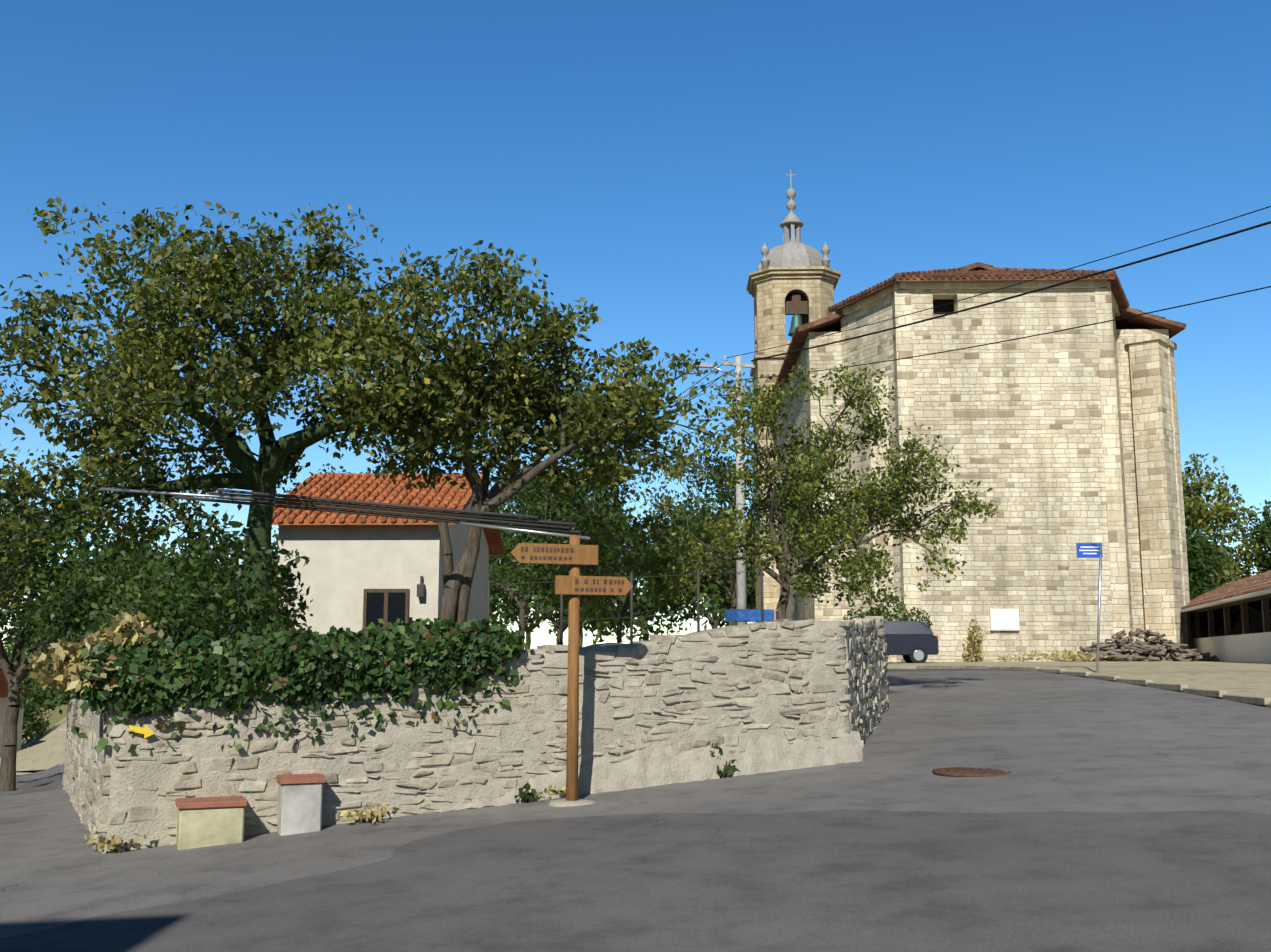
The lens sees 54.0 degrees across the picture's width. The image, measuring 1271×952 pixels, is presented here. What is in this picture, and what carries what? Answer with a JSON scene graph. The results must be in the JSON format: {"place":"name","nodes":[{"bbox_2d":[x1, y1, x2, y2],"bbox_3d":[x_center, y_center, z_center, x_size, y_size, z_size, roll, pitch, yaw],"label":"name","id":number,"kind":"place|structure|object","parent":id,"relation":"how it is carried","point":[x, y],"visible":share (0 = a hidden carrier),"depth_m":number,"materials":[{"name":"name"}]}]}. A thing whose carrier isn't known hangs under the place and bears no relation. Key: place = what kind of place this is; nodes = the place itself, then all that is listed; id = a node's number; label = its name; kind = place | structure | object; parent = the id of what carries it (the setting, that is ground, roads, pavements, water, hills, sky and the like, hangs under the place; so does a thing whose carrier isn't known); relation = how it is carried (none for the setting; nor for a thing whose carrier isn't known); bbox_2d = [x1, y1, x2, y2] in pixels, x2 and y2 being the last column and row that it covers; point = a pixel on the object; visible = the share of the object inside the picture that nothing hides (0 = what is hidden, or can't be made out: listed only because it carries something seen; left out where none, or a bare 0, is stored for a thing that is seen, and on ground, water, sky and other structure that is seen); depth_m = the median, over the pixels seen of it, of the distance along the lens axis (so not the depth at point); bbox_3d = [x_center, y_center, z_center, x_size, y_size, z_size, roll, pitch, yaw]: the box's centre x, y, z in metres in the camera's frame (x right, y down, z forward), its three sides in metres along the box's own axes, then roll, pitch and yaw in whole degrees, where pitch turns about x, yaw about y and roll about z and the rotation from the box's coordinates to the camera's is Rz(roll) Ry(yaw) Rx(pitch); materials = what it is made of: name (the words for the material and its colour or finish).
{"place":"outdoors","nodes":[
{"label":"outdoors","id":0,"kind":"place"},
{"bbox_2d":[21,704,67,747],"bbox_3d":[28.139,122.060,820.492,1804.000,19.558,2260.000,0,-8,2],"label":"ground","id":1,"kind":"structure","parent":0,"point":[55,716],"depth_m":105.17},
{"bbox_2d":[0,696,23,757],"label":"house walls","id":2,"kind":"structure","parent":1,"relation":"on","point":[3,704],"depth_m":79.75,"materials":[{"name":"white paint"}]},
{"bbox_2d":[0,667,30,697],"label":"house roof","id":3,"kind":"structure","parent":2,"relation":"on","point":[3,687],"depth_m":78.59,"materials":[{"name":"tile"}]},
{"bbox_2d":[0,623,40,692],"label":"roadside tree","id":4,"kind":"object","parent":1,"relation":"on","point":[6,643],"depth_m":140.52,"materials":[{"name":"green plant"}]},
{"bbox_2d":[0,644,55,718],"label":"bush","id":5,"kind":"object","parent":1,"relation":"on","point":[8,655],"depth_m":125.83,"materials":[{"name":"green plant"}]},
{"bbox_2d":[20,629,70,707],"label":"bush","id":6,"kind":"object","parent":1,"relation":"on","point":[54,700],"visible":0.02,"depth_m":63.11,"materials":[{"name":"green plant"}]},
{"bbox_2d":[20,634,70,695],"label":"bush","id":7,"kind":"object","parent":1,"relation":"on","point":[33,680],"depth_m":65.73,"materials":[{"name":"green plant"}]},
{"bbox_2d":[29,629,68,698],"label":"bush","id":8,"kind":"object","parent":1,"relation":"on","point":[61,693],"depth_m":52.88,"materials":[{"name":"green plant"}]},
{"bbox_2d":[65,700,114,851],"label":"garden wall","id":9,"kind":"structure","parent":1,"relation":"on","point":[103,809],"depth_m":10.30,"materials":[{"name":"grey stone"}]},
{"bbox_2d":[24,611,163,692],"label":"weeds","id":10,"kind":"object","parent":9,"relation":"on","point":[66,671],"visible":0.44,"depth_m":10.54,"materials":[{"name":"yellow plant"}]},
{"bbox_2d":[62,690,126,851],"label":"garden wall stones","id":11,"kind":"object","parent":9,"relation":"attached to","point":[101,725],"visible":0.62,"depth_m":13.63,"materials":[{"name":"grey stone"}]},
{"bbox_2d":[71,616,530,755],"bbox_3d":[-2.951,1.854,11.259,3.912,1.202,1.069,4,-9,-23],"label":"ivy","id":12,"kind":"object","parent":9,"relation":"attached to","point":[437,656],"depth_m":10.92,"materials":[{"name":"green plant"}]},
{"bbox_2d":[487,566,763,644],"bbox_3d":[-0.041,1.359,12.658,3.028,0.968,0.028,3,-9,-22],"label":"garden fence","id":13,"kind":"object","parent":9,"relation":"on","point":[631,607],"visible":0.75,"depth_m":12.67,"materials":[{"name":"grey"}]},
{"bbox_2d":[436,729,862,812],"bbox_3d":[0.281,2.804,11.997,4.454,0.683,0.150,3,-9,-22],"label":"wall base","id":14,"kind":"object","parent":9,"relation":"attached to","point":[660,766],"visible":0.79,"depth_m":12.11,"materials":[{"name":"grey concrete"}]},
{"bbox_2d":[710,743,736,777],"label":"wall weeds","id":15,"kind":"object","parent":14,"relation":"attached to","point":[728,772],"depth_m":12.17,"materials":[{"name":"green plant"}]},
{"bbox_2d":[31,536,158,656],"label":"roadside tree","id":16,"kind":"object","parent":1,"relation":"on","point":[82,600],"depth_m":42.72,"materials":[{"name":"green plant"}]},
{"bbox_2d":[60,535,223,639],"bbox_3d":[-13.002,4.178,34.519,5.644,5.867,5.622,0,-8,2],"label":"roadside tree","id":17,"kind":"object","parent":1,"relation":"on","point":[146,556],"depth_m":34.05,"materials":[{"name":"green plant"}]},
{"bbox_2d":[271,528,278,593],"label":"horizon tree","id":18,"kind":"object","parent":1,"relation":"on","point":[274,535],"depth_m":111.25,"materials":[{"name":"green plant"}]},
{"bbox_2d":[240,453,434,574],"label":"garden tree","id":19,"kind":"object","parent":1,"relation":"on","point":[344,470],"visible":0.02,"depth_m":44.91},
{"bbox_2d":[278,499,488,633],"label":"house walls","id":20,"kind":"structure","parent":1,"relation":"on","point":[343,568],"depth_m":30.24,"materials":[{"name":"white paint"}]},
{"bbox_2d":[362,589,409,629],"bbox_3d":[-6.005,3.218,30.020,1.100,1.000,0.080,0,-8,2],"label":"window frame","id":21,"kind":"object","parent":20,"relation":"in","point":[385,591],"visible":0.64,"depth_m":30.00,"materials":[{"name":"brown wood"}]},
{"bbox_2d":[366,592,405,626],"bbox_3d":[-6.006,3.214,29.991,0.940,0.820,0.040,0,-8,2],"label":"window pane","id":22,"kind":"structure","parent":21,"relation":"in","point":[375,606],"depth_m":29.98,"materials":[{"name":"black glass"}]},
{"bbox_2d":[272,476,504,554],"bbox_3d":[-6.601,0.904,34.452,4.850,1.840,8.900,0,-8,2],"label":"roof base","id":23,"kind":"object","parent":20,"relation":"on","point":[494,541],"visible":0.29,"depth_m":32.06,"materials":[{"name":"tile"}]},
{"bbox_2d":[272,473,481,522],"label":"house roof tiles","id":24,"kind":"object","parent":23,"relation":"on","point":[355,496],"visible":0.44,"depth_m":32.36,"materials":[{"name":"orange tile"}]},
{"bbox_2d":[417,576,424,596],"bbox_3d":[-5.158,2.659,29.994,0.160,0.500,0.220,0,-8,2],"label":"wall lamp","id":25,"kind":"object","parent":20,"relation":"attached to","point":[421,589],"visible":0.93,"depth_m":29.88,"materials":[{"name":"grey metal"}]},
{"bbox_2d":[107,621,850,849],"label":"garden wall","id":26,"kind":"structure","parent":1,"relation":"on","point":[136,774],"depth_m":11.45,"materials":[{"name":"grey stone"}]},
{"bbox_2d":[129,724,154,737],"bbox_3d":[-4.088,2.114,10.326,0.200,0.120,0.012,3,-9,-22],"label":"yellow arrow","id":27,"kind":"object","parent":26,"relation":"attached to","point":[146,731],"visible":0.96,"depth_m":10.32,"materials":[{"name":"yellow paint"}]},
{"bbox_2d":[102,619,849,853],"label":"wall stones","id":28,"kind":"object","parent":26,"relation":"attached to","point":[199,720],"visible":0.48,"depth_m":11.54,"materials":[{"name":"grey stone"}]},
{"bbox_2d":[489,556,505,621],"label":"horizon tree","id":29,"kind":"object","parent":1,"relation":"on","point":[498,597],"depth_m":78.66,"materials":[{"name":"green plant"}]},
{"bbox_2d":[490,524,566,649],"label":"horizon tree","id":30,"kind":"object","parent":1,"relation":"on","point":[530,616],"depth_m":104.42,"materials":[{"name":"green plant"}]},
{"bbox_2d":[510,535,632,800],"bbox_3d":[-0.594,1.883,11.290,1.160,2.700,0.141,3,-9,-18],"label":"signpost","id":31,"kind":"object","parent":1,"relation":"on","point":[583,555],"visible":0.83,"depth_m":11.33,"materials":[{"name":"brown wood"}]},
{"bbox_2d":[521,547,623,591],"bbox_3d":[-0.569,0.852,11.373,0.975,0.396,0.004,3,-9,-18],"label":"sign lettering","id":32,"kind":"object","parent":31,"relation":"attached to","point":[570,558],"visible":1,"depth_m":11.37},
{"bbox_2d":[548,509,707,640],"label":"horizon tree","id":33,"kind":"object","parent":1,"relation":"on","point":[671,619],"depth_m":97.88,"materials":[{"name":"green plant"}]},
{"bbox_2d":[0,661,1270,771],"bbox_3d":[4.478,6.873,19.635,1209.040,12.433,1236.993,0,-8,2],"label":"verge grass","id":34,"kind":"structure","parent":1,"relation":"on","point":[1245,678],"depth_m":29.38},
{"bbox_2d":[962,619,983,661],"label":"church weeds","id":35,"kind":"object","parent":34,"relation":"on","point":[977,636],"depth_m":45.48,"materials":[{"name":"yellow plant"}]},
{"bbox_2d":[998,649,1125,661],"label":"church weeds","id":36,"kind":"object","parent":34,"relation":"on","point":[1071,655],"depth_m":44.45,"materials":[{"name":"plant"}]},
{"bbox_2d":[625,487,755,629],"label":"horizon tree","id":37,"kind":"object","parent":1,"relation":"on","point":[719,602],"depth_m":82.23,"materials":[{"name":"green plant"}]},
{"bbox_2d":[700,505,754,625],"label":"horizon tree","id":38,"kind":"object","parent":1,"relation":"on","point":[727,595],"depth_m":108.36,"materials":[{"name":"green plant"}]},
{"bbox_2d":[723,355,754,625],"bbox_3d":[2.705,1.236,32.081,0.894,8.882,0.289,1,-8,-9],"label":"utility pole","id":39,"kind":"object","parent":1,"relation":"on","point":[741,591],"visible":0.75,"depth_m":32.05,"materials":[{"name":"concrete"}]},
{"bbox_2d":[444,206,1270,513],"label":"overhead cables","id":40,"kind":"object","parent":39,"relation":"hanging from","point":[1004,300],"visible":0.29,"depth_m":23.81,"materials":[{"name":"black plastic"}]},
{"bbox_2d":[746,266,840,621],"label":"tower walls","id":41,"kind":"structure","parent":1,"relation":"on","point":[771,290],"depth_m":70.06,"materials":[{"name":"beige stone"}]},
{"bbox_2d":[757,169,829,269],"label":"dome","id":42,"kind":"structure","parent":41,"relation":"on","point":[793,251],"depth_m":71.29,"materials":[{"name":"grey stone"}]},
{"bbox_2d":[788,314,801,336],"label":"church bell","id":43,"kind":"object","parent":41,"relation":"attached to","point":[796,320],"visible":0.71,"depth_m":70.03,"materials":[{"name":"teal metal"}]},
{"bbox_2d":[785,294,807,314],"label":"bell yoke","id":44,"kind":"object","parent":41,"relation":"attached to","point":[796,305],"visible":0.96,"depth_m":70.30,"materials":[{"name":"brown wood"}]},
{"bbox_2d":[843,596,932,658],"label":"bush","id":45,"kind":"object","parent":1,"relation":"on","point":[862,615],"visible":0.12,"depth_m":43.56,"materials":[{"name":"green plant"}]},
{"bbox_2d":[777,279,1192,661],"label":"church walls","id":46,"kind":"structure","parent":1,"relation":"on","point":[1064,442],"depth_m":47.59,"materials":[{"name":"beige stone"}]},
{"bbox_2d":[774,263,1184,410],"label":"roof eave","id":47,"kind":"object","parent":46,"relation":"on","point":[833,323],"visible":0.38,"depth_m":51.73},
{"bbox_2d":[769,262,1186,401],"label":"church roof tiles","id":48,"kind":"object","parent":47,"relation":"on","point":[1006,272],"visible":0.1,"depth_m":49.11,"materials":[{"name":"brown tile"}]},
{"bbox_2d":[989,609,1019,630],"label":"church meter box","id":49,"kind":"object","parent":46,"relation":"attached to","point":[1004,619],"visible":1,"depth_m":46.13,"materials":[{"name":"white metal"}]},
{"bbox_2d":[1096,543,1101,672],"bbox_3d":[9.987,2.981,26.864,0.333,3.105,0.059,1,-8,-9],"label":"street sign pole","id":50,"kind":"object","parent":1,"relation":"on","point":[1098,616],"visible":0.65,"depth_m":26.85,"materials":[{"name":"grey metal"}]},
{"bbox_2d":[1076,543,1102,557],"bbox_3d":[9.852,1.615,27.058,0.560,0.320,0.015,0,-8,-2],"label":"street sign","id":51,"kind":"object","parent":50,"relation":"attached to","point":[1080,554],"visible":0.86,"depth_m":27.05,"materials":[{"name":"blue metal"}]},
{"bbox_2d":[1079,546,1099,553],"bbox_3d":[9.852,1.613,27.047,0.460,0.168,0.004,0,-8,-2],"label":"sign lettering","id":52,"kind":"object","parent":51,"relation":"attached to","point":[1088,550],"visible":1,"depth_m":27.05},
{"bbox_2d":[1066,628,1220,661],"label":"wood pile","id":53,"kind":"object","parent":1,"relation":"on","point":[1118,647],"visible":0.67,"depth_m":44.85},
{"bbox_2d":[1185,522,1239,636],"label":"tree","id":54,"kind":"object","parent":1,"relation":"on","point":[1200,569],"depth_m":55.08,"materials":[{"name":"green plant"}]},
{"bbox_2d":[1181,452,1270,582],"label":"tree","id":55,"kind":"object","parent":1,"relation":"on","point":[1201,518],"depth_m":66.36,"materials":[{"name":"green plant"}]},
{"bbox_2d":[1191,604,1270,662],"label":"shed walls","id":56,"kind":"structure","parent":1,"relation":"on","point":[1238,645],"depth_m":44.05,"materials":[{"name":"white paint"}]},
{"bbox_2d":[1191,593,1270,637],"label":"shed posts","id":57,"kind":"object","parent":56,"relation":"on","point":[1264,599],"visible":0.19,"depth_m":42.56,"materials":[{"name":"brown wood"}]},
{"bbox_2d":[1235,499,1270,578],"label":"tree","id":58,"kind":"object","parent":1,"relation":"on","point":[1262,529],"depth_m":66.19,"materials":[{"name":"green plant"}]},
{"bbox_2d":[28,534,286,698],"bbox_3d":[-7.008,2.076,18.244,3.394,2.584,4.108,0,-8,2],"label":"bush","id":59,"kind":"object","parent":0,"point":[39,614],"depth_m":17.97,"materials":[{"name":"green plant"}]},
{"bbox_2d":[85,537,288,649],"bbox_3d":[-5.318,1.674,14.618,3.193,1.934,2.343,-8,-12,45],"label":"bush","id":60,"kind":"object","parent":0,"point":[197,616],"depth_m":14.24,"materials":[{"name":"green plant"}]},
{"bbox_2d":[0,196,684,635],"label":"tree","id":61,"kind":"object","parent":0,"point":[240,388],"depth_m":18.06,"materials":[{"name":"green plant"}]},
{"bbox_2d":[100,487,589,539],"bbox_3d":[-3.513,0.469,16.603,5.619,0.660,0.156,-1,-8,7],"label":"overhead cables","id":62,"kind":"object","parent":61,"relation":"attached to","point":[438,510],"visible":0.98,"depth_m":16.56,"materials":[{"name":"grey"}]},
{"bbox_2d":[361,240,741,625],"bbox_3d":[-1.260,0.050,18.689,5.621,6.698,5.678,0,-8,2],"label":"tree","id":63,"kind":"object","parent":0,"point":[649,400],"depth_m":17.62,"materials":[{"name":"green plant"}]},
{"bbox_2d":[532,499,708,642],"bbox_3d":[-0.294,1.945,21.152,3.286,3.259,2.341,-7,-11,41],"label":"small tree","id":64,"kind":"object","parent":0,"point":[662,582],"depth_m":20.99,"materials":[{"name":"green plant"}]},
{"bbox_2d":[0,669,1270,951],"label":"road","id":65,"kind":"structure","parent":0,"point":[1110,817],"depth_m":8.32,"materials":[{"name":"grey asphalt"}]},
{"bbox_2d":[1,624,70,728],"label":"bush","id":66,"kind":"object","parent":65,"relation":"on","point":[35,696],"depth_m":73.75,"materials":[{"name":"plant"}]},
{"bbox_2d":[27,740,45,747],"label":"car body","id":67,"kind":"object","parent":65,"relation":"on","point":[29,745],"visible":0.17,"depth_m":89.74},
{"bbox_2d":[30,742,42,746],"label":"car windows","id":68,"kind":"structure","parent":67,"relation":"attached to","point":[34,743],"depth_m":89.18,"materials":[{"name":"grey glass"}]},
{"bbox_2d":[21,687,58,743],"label":"bush","id":69,"kind":"object","parent":65,"relation":"on","point":[29,721],"depth_m":96.23,"materials":[{"name":"green plant"}]},
{"bbox_2d":[0,448,182,791],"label":"garden tree","id":70,"kind":"object","parent":65,"relation":"on","point":[49,550],"depth_m":26.90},
{"bbox_2d":[84,830,149,852],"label":"wall weeds","id":71,"kind":"object","parent":65,"relation":"on","point":[106,844],"depth_m":10.07,"materials":[{"name":"yellow plant"}]},
{"bbox_2d":[176,807,244,849],"bbox_3d":[-3.507,2.889,10.276,0.500,0.340,0.400,3,-9,-22],"label":"yellow meter box","id":72,"kind":"object","parent":65,"relation":"on","point":[200,828],"visible":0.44,"depth_m":10.09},
{"bbox_2d":[175,795,247,809],"bbox_3d":[-3.507,2.696,10.304,0.540,0.050,0.440,3,-9,-22],"label":"pillar cap","id":73,"kind":"object","parent":72,"relation":"on","point":[211,802],"visible":0.88,"depth_m":10.15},
{"bbox_2d":[277,783,322,835],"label":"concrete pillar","id":74,"kind":"structure","parent":65,"relation":"on","point":[299,808],"depth_m":10.47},
{"bbox_2d":[276,773,325,783],"bbox_3d":[-2.861,2.582,10.645,0.370,0.050,0.360,3,-9,-22],"label":"pillar cap","id":75,"kind":"object","parent":74,"relation":"on","point":[301,778],"visible":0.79,"depth_m":10.51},
{"bbox_2d":[338,804,398,823],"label":"wall weeds","id":76,"kind":"object","parent":65,"relation":"on","point":[371,812],"depth_m":10.72,"materials":[{"name":"yellow plant"}]},
{"bbox_2d":[514,782,543,802],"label":"wall weeds","id":77,"kind":"object","parent":65,"relation":"on","point":[527,795],"depth_m":11.34,"materials":[{"name":"green plant"}]},
{"bbox_2d":[538,785,565,797],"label":"wall weeds","id":78,"kind":"object","parent":65,"relation":"on","point":[551,787],"depth_m":11.49,"materials":[{"name":"yellow plant"}]},
{"bbox_2d":[482,456,633,649],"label":"garden tree","id":79,"kind":"object","parent":65,"relation":"on","point":[497,509],"depth_m":51.75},
{"bbox_2d":[488,487,651,644],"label":"horizon tree","id":80,"kind":"object","parent":65,"relation":"on","point":[512,615],"depth_m":78.21,"materials":[{"name":"green plant"}]},
{"bbox_2d":[548,799,594,806],"bbox_3d":[-0.551,2.940,11.162,0.520,0.072,0.491,0,-8,2],"label":"post base","id":81,"kind":"object","parent":65,"relation":"on","point":[563,803],"visible":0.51,"depth_m":11.03,"materials":[{"name":"white concrete"}]},
{"bbox_2d":[488,446,685,646],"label":"garden tree","id":82,"kind":"object","parent":65,"relation":"on","point":[528,568],"depth_m":43.73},
{"bbox_2d":[16,665,1270,774],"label":"kerb","id":83,"kind":"structure","parent":65,"relation":"on","point":[1223,694],"depth_m":23.45,"materials":[{"name":"concrete"}]},
{"bbox_2d":[883,621,938,654],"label":"van","id":84,"kind":"object","parent":65,"relation":"on","point":[904,637],"visible":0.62,"depth_m":42.12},
{"bbox_2d":[903,646,927,662],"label":"parked car tyres","id":85,"kind":"object","parent":84,"relation":"attached to","point":[909,658],"visible":0.15,"depth_m":42.02,"materials":[{"name":"black rubber"}]},
{"bbox_2d":[913,650,923,660],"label":"parked car hubcaps","id":86,"kind":"object","parent":84,"relation":"attached to","point":[918,655],"visible":0.29,"depth_m":41.99,"materials":[{"name":"grey metal"}]},
{"bbox_2d":[932,767,1011,776],"bbox_3d":[3.113,2.737,11.525,0.720,0.039,0.720,0,-8,2],"label":"manhole cover","id":87,"kind":"object","parent":65,"relation":"on","point":[964,772],"visible":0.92,"depth_m":11.36,"materials":[{"name":"orange metal"}]},
{"bbox_2d":[0,0,1270,653],"label":"sky","id":88,"kind":"structure","parent":0,"point":[642,152],"materials":[{"name":"blue"}]},
{"bbox_2d":[692,362,735,376],"bbox_3d":[2.109,-2.742,32.558,1.228,0.372,0.180,1,-8,-9],"label":"street lamp","id":89,"kind":"object","parent":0,"point":[705,365],"visible":0.68,"depth_m":32.47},
{"bbox_2d":[814,621,888,741],"bbox_3d":[2.866,2.793,16.437,0.586,1.926,6.997,-2,-9,14],"label":"garden wall return","id":90,"kind":"object","parent":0,"point":[851,690],"visible":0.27,"depth_m":15.07,"materials":[{"name":"grey stone"}]},
{"bbox_2d":[837,616,890,748],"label":"wall end stones","id":91,"kind":"object","parent":90,"relation":"attached to","point":[866,623],"visible":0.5,"depth_m":15.54,"materials":[{"name":"grey stone"}]},
{"bbox_2d":[933,299,953,313],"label":"window","id":92,"kind":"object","parent":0,"point":[946,309],"visible":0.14,"depth_m":48.80,"materials":[{"name":"black glass"}]},
{"bbox_2d":[1181,570,1270,608],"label":"shed roof tiles","id":93,"kind":"object","parent":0,"point":[1252,584],"visible":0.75,"depth_m":44.63,"materials":[{"name":"brown tile"}]},
{"bbox_2d":[1181,588,1270,612],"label":"roof fascia","id":94,"kind":"structure","parent":93,"relation":"attached to","point":[1249,595],"depth_m":40.08,"materials":[{"name":"white paint"}]},
{"bbox_2d":[1248,598,1270,611],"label":"shed roof base","id":95,"kind":"object","parent":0,"point":[1256,605],"depth_m":56.45,"materials":[{"name":"brown wood"}]},
{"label":"garden soil","id":96,"kind":"structure","parent":0,"visible":0},
{"bbox_2d":[2,548,204,641],"bbox_3d":[-10.165,2.955,25.376,4.717,2.880,4.017,0,-8,2],"label":"garden shrub","id":97,"kind":"object","parent":96,"relation":"on","point":[74,559],"depth_m":24.70,"materials":[{"name":"green plant"}]},
{"bbox_2d":[88,512,309,634],"bbox_3d":[-8.877,3.154,25.387,4.875,4.968,5.167,0,-8,2],"label":"roadside tree","id":98,"kind":"object","parent":96,"relation":"on","point":[286,573],"depth_m":25.32,"materials":[{"name":"green plant"}]},
{"bbox_2d":[102,546,312,637],"bbox_3d":[-7.992,2.801,24.186,3.961,2.841,4.004,0,-8,2],"label":"garden shrub","id":99,"kind":"object","parent":96,"relation":"on","point":[287,615],"depth_m":23.53,"materials":[{"name":"green plant"}]},
{"bbox_2d":[637,431,809,625],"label":"garden tree","id":100,"kind":"object","parent":96,"relation":"on","point":[696,526],"depth_m":52.16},
{"bbox_2d":[725,609,773,621],"bbox_3d":[1.363,1.665,14.873,0.500,0.140,0.300,3,-9,-22],"label":"blue trough","id":101,"kind":"object","parent":96,"relation":"on","point":[744,615],"visible":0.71,"depth_m":14.74,"materials":[{"name":"paint"}]},
{"bbox_2d":[639,362,998,624],"bbox_3d":[3.305,0.769,22.438,6.607,5.558,4.169,0,-8,2],"label":"tree","id":102,"kind":"object","parent":96,"relation":"on","point":[819,534],"depth_m":22.10,"materials":[{"name":"green plant"}]}
]}

